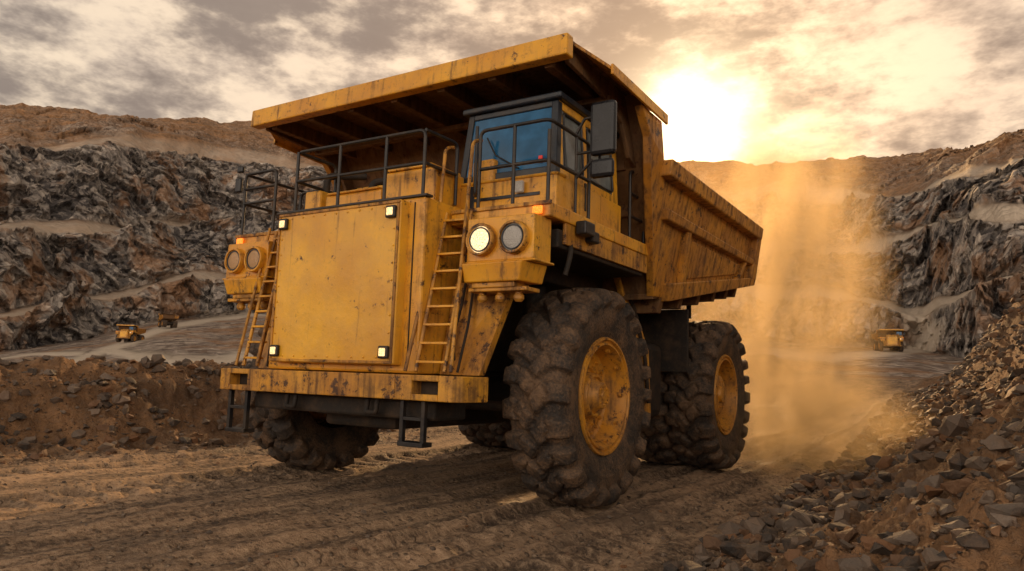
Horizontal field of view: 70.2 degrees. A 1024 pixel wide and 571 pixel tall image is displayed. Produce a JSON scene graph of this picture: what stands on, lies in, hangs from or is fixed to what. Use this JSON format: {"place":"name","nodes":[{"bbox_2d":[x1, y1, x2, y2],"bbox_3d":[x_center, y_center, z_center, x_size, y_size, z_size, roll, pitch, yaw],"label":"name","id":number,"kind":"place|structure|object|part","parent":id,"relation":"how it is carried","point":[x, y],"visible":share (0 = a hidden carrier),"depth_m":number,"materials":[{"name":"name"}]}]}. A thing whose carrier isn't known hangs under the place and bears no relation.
{"place":"outdoors","nodes":[
{"label":"outdoors","id":0,"kind":"place"},
{"bbox_2d":[0,103,1023,570],"bbox_3d":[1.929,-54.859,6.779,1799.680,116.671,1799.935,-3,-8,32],"label":"ground","id":1,"kind":"structure","parent":0,"point":[108,223],"depth_m":55.06,"materials":[{"name":"brown soil"}]},
{"bbox_2d":[115,324,145,341],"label":"haul truck","id":2,"kind":"object","parent":1,"relation":"on","point":[128,333],"visible":0.93,"depth_m":102.51,"materials":[{"name":"orange"}]},
{"bbox_2d":[158,313,178,327],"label":"haul truck","id":3,"kind":"object","parent":1,"relation":"on","point":[165,320],"visible":1,"depth_m":128.88,"materials":[{"name":"orange"}]},
{"bbox_2d":[0,354,413,464],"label":"berm rubble","id":4,"kind":"object","parent":1,"relation":"on","point":[107,446],"visible":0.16,"depth_m":13.57,"materials":[{"name":"brown stone"}]},
{"bbox_2d":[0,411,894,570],"bbox_3d":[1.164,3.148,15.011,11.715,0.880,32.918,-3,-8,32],"label":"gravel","id":5,"kind":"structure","parent":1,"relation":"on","point":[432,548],"depth_m":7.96,"materials":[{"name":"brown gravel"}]},
{"bbox_2d":[220,33,763,506],"bbox_3d":[0.134,0.363,12.447,6.236,5.492,8.794,-3,-8,32],"label":"haul truck","id":6,"kind":"object","parent":1,"relation":"on","point":[520,249],"visible":1,"depth_m":9.13,"materials":[{"name":"metal"}]},
{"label":"cab side windows","id":7,"kind":"part","parent":6,"relation":"part of","materials":[{"name":"grey glass"}]},
{"bbox_2d":[663,290,1023,570],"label":"rubble pile","id":8,"kind":"object","parent":1,"relation":"on","point":[794,523],"visible":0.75,"depth_m":7.22,"materials":[{"name":"brown stone"}]},
{"bbox_2d":[938,383,1022,470],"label":"boulders","id":9,"kind":"object","parent":8,"relation":"on","point":[953,425],"visible":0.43,"depth_m":8.40,"materials":[{"name":"grey stone"}]},
{"bbox_2d":[871,329,904,351],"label":"haul truck","id":10,"kind":"object","parent":1,"relation":"on","point":[891,339],"visible":0.92,"depth_m":108.84,"materials":[{"name":"orange"}]},
{"bbox_2d":[0,0,1023,165],"label":"sky","id":11,"kind":"structure","parent":0,"point":[756,82],"materials":[{"name":"grey"}]}
]}

